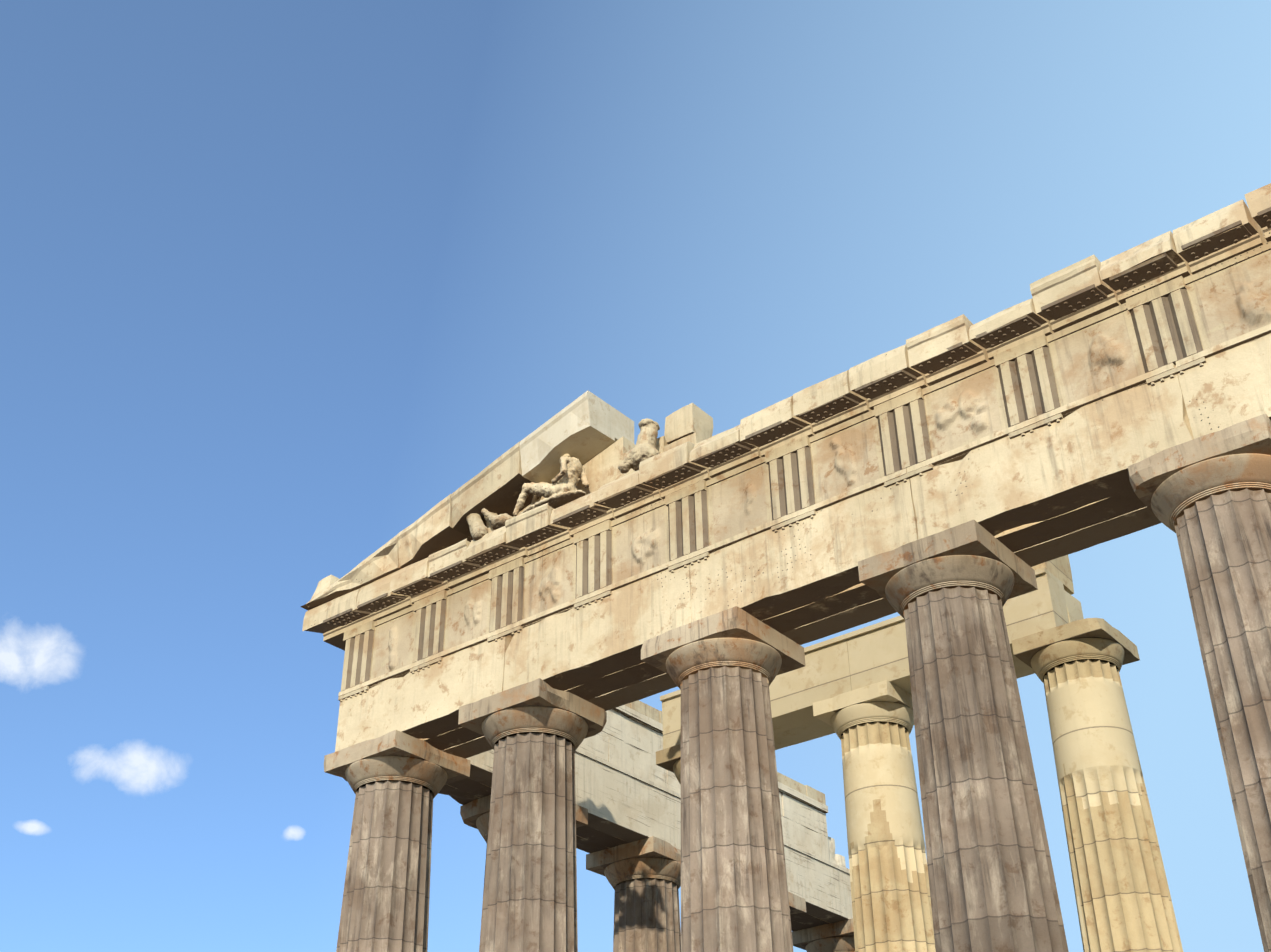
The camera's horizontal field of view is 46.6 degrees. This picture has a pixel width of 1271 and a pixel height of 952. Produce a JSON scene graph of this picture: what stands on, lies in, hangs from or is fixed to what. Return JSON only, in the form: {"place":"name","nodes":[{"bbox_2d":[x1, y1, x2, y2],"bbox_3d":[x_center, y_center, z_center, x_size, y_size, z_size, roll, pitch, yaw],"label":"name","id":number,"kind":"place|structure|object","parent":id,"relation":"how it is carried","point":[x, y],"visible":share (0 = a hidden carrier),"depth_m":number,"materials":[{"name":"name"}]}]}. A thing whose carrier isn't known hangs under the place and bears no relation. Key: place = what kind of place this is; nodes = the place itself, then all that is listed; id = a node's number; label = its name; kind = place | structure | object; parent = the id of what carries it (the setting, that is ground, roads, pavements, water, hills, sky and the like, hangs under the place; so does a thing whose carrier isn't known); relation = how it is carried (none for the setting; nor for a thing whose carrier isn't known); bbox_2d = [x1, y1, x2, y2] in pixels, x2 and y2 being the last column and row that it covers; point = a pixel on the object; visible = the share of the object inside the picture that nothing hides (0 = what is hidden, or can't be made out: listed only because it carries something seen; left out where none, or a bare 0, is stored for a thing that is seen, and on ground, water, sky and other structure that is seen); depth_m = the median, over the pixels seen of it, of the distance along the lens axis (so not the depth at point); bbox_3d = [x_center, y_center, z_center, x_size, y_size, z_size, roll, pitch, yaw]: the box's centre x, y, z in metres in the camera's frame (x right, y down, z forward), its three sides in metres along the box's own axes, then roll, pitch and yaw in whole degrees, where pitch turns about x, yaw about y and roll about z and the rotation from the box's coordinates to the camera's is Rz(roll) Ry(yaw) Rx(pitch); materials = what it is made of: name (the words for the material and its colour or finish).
{"place":"outdoors","nodes":[
{"label":"outdoors","id":0,"kind":"place"},
{"bbox_2d":[450,442,533,537],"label":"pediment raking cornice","id":1,"kind":"structure","parent":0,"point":[495,486],"depth_m":28.67,"materials":[{"name":"stone"}]},
{"bbox_2d":[519,391,633,483],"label":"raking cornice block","id":2,"kind":"structure","parent":1,"relation":"on","point":[586,427],"depth_m":28.03,"materials":[{"name":"stone"}]},
{"bbox_2d":[0,0,1270,951],"label":"sky","id":3,"kind":"structure","parent":0,"point":[280,280],"materials":[{"name":"blue"}]},
{"bbox_3d":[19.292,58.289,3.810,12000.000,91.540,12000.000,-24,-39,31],"label":"ground","id":4,"kind":"structure","parent":0,"visible":0},
{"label":"column platform steps","id":5,"kind":"structure","parent":4,"relation":"on","visible":0},
{"bbox_2d":[324,730,470,951],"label":"column","id":6,"kind":"structure","parent":5,"relation":"on","point":[397,780],"depth_m":27.93,"materials":[{"name":"stone"}]},
{"bbox_2d":[460,795,587,951],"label":"column","id":7,"kind":"structure","parent":5,"relation":"on","point":[475,813],"depth_m":31.32,"materials":[{"name":"stone"}]},
{"bbox_2d":[439,748,852,930],"bbox_3d":[7.403,13.142,42.608,1.869,1.363,37.129,-24,-39,31],"label":"entablature architrave","id":8,"kind":"object","parent":7,"relation":"on","point":[622,805],"visible":0.31,"depth_m":33.74,"materials":[{"name":"beige stone"}]},
{"bbox_2d":[578,709,829,860],"bbox_3d":[0.123,7.197,35.694,1.845,1.354,13.946,-24,-39,31],"label":"entablature frieze","id":9,"kind":"object","parent":8,"relation":"on","point":[625,742],"visible":0.12,"depth_m":34.75,"materials":[{"name":"beige stone"}]},
{"bbox_2d":[612,700,825,813],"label":"entablature cornice","id":10,"kind":"structure","parent":9,"relation":"on","point":[656,715],"depth_m":38.91,"materials":[{"name":"beige stone"}]},
{"bbox_2d":[614,705,827,812],"bbox_3d":[0.859,6.207,35.618,0.090,0.180,13.942,-24,-39,31],"label":"entablature moulding","id":11,"kind":"object","parent":10,"relation":"attached to","point":[634,714],"visible":0.29,"depth_m":35.29,"materials":[{"name":"beige stone"}]},
{"bbox_2d":[828,836,849,869],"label":"stone blocks","id":12,"kind":"structure","parent":8,"relation":"on","point":[837,859],"depth_m":40.63,"materials":[{"name":"beige stone"}]},
{"bbox_2d":[458,678,606,951],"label":"column","id":13,"kind":"structure","parent":5,"relation":"on","point":[536,732],"depth_m":25.79,"materials":[{"name":"stone"}]},
{"bbox_2d":[586,836,680,951],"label":"column","id":14,"kind":"structure","parent":5,"relation":"on","point":[643,876],"depth_m":33.58,"materials":[{"name":"stone"}]},
{"bbox_2d":[656,744,680,784],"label":"porch column","id":15,"kind":"structure","parent":5,"relation":"on","point":[669,759],"depth_m":30.10,"materials":[{"name":"stone"}]},
{"bbox_2d":[641,606,805,951],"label":"column","id":16,"kind":"structure","parent":5,"relation":"on","point":[723,669],"depth_m":23.29,"materials":[{"name":"stone"}]},
{"bbox_2d":[788,892,805,913],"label":"stone block","id":17,"kind":"structure","parent":5,"relation":"on","point":[797,904],"depth_m":37.28,"materials":[{"name":"stone"}]},
{"bbox_2d":[792,918,854,951],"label":"column","id":18,"kind":"structure","parent":5,"relation":"on","point":[836,937],"depth_m":39.42,"materials":[{"name":"stone"}]},
{"bbox_2d":[813,680,935,951],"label":"porch column","id":19,"kind":"structure","parent":5,"relation":"on","point":[872,725],"depth_m":26.67,"materials":[{"name":"stone"}]},
{"bbox_2d":[660,567,1083,749],"bbox_3d":[4.392,3.957,28.868,8.727,1.223,1.504,-24,-39,31],"label":"architrave","id":20,"kind":"object","parent":19,"relation":"on","point":[859,658],"visible":0.46,"depth_m":28.27,"materials":[{"name":"beige stone"}]},
{"bbox_2d":[1031,555,1073,594],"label":"stone block","id":21,"kind":"structure","parent":20,"relation":"on","point":[1059,568],"depth_m":27.14,"materials":[{"name":"beige stone"}]},
{"bbox_2d":[858,520,1068,951],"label":"column","id":22,"kind":"structure","parent":5,"relation":"on","point":[947,594],"depth_m":20.77,"materials":[{"name":"stone"}]},
{"bbox_2d":[335,324,1270,758],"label":"architrave","id":23,"kind":"object","parent":22,"relation":"on","point":[1055,490],"visible":0.69,"depth_m":23.52,"materials":[{"name":"beige stone"}]},
{"bbox_2d":[301,534,401,609],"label":"raking cornice block","id":24,"kind":"structure","parent":23,"relation":"on","point":[381,562],"depth_m":30.04,"materials":[{"name":"stone"}]},
{"bbox_2d":[307,575,338,608],"bbox_3d":[-6.431,2.516,31.144,0.658,0.641,0.675,-24,-39,31],"label":"acroterion","id":25,"kind":"object","parent":24,"relation":"on","point":[326,582],"visible":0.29,"depth_m":31.01,"materials":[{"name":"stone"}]},
{"bbox_2d":[397,494,473,567],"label":"raking cornice block","id":26,"kind":"structure","parent":23,"relation":"on","point":[429,532],"depth_m":29.28,"materials":[{"name":"stone"}]},
{"bbox_2d":[466,508,512,540],"bbox_3d":[-2.915,0.846,28.741,1.440,1.115,0.595,-24,-39,31],"label":"helios horses sculpture","id":27,"kind":"object","parent":23,"relation":"on","point":[478,528],"visible":0.54,"depth_m":28.37,"materials":[{"name":"beige stone"}]},
{"bbox_2d":[513,454,588,515],"bbox_3d":[-1.622,0.168,28.010,1.695,1.182,0.661,-24,-39,31],"label":"dionysos sculpture","id":28,"kind":"object","parent":23,"relation":"on","point":[560,490],"visible":0.79,"depth_m":27.66,"materials":[{"name":"stone"}]},
{"bbox_2d":[513,403,712,516],"bbox_3d":[-2.147,0.818,29.177,8.748,1.303,0.669,-24,-39,31],"label":"pediment tympanum","id":29,"kind":"object","parent":23,"relation":"on","point":[692,423],"visible":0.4,"depth_m":27.28,"materials":[{"name":"stone"}]},
{"bbox_2d":[618,418,659,473],"bbox_3d":[0.116,-0.540,26.929,0.708,1.137,0.642,-24,-39,31],"label":"seated sculpture fragment","id":30,"kind":"object","parent":23,"relation":"on","point":[644,448],"visible":0.75,"depth_m":26.63,"materials":[{"name":"stone"}]},
{"bbox_2d":[338,357,1205,701],"bbox_3d":[5.945,-0.722,21.903,30.610,0.116,0.066,-24,-39,31],"label":"regulae","id":31,"kind":"object","parent":23,"relation":"attached to","point":[1152,381],"visible":0.98,"depth_m":24.04,"materials":[{"name":"beige stone"}]},
{"bbox_2d":[341,241,1270,690],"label":"frieze","id":32,"kind":"object","parent":23,"relation":"on","point":[1165,323],"visible":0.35,"depth_m":24.28,"materials":[{"name":"beige stone"}]},
{"bbox_2d":[302,183,1270,650],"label":"cornice","id":33,"kind":"structure","parent":32,"relation":"on","point":[962,329],"depth_m":24.00,"materials":[{"name":"beige stone"}]},
{"bbox_2d":[323,207,1270,625],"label":"entablature mutules","id":34,"kind":"object","parent":33,"relation":"attached to","point":[1197,249],"visible":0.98,"depth_m":24.09,"materials":[{"name":"beige stone"}]},
{"bbox_2d":[374,253,1270,677],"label":"metopes","id":35,"kind":"object","parent":32,"relation":"attached to","point":[1100,357],"visible":0.98,"depth_m":23.83,"materials":[{"name":"beige stone"}]},
{"bbox_2d":[1011,618,1182,951],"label":"porch column","id":36,"kind":"structure","parent":5,"relation":"on","point":[1122,895],"depth_m":24.29,"materials":[{"name":"stone"}]},
{"bbox_2d":[1128,413,1270,951],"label":"column","id":37,"kind":"structure","parent":5,"relation":"on","point":[1206,498],"depth_m":19.26,"materials":[{"name":"stone"}]}
]}

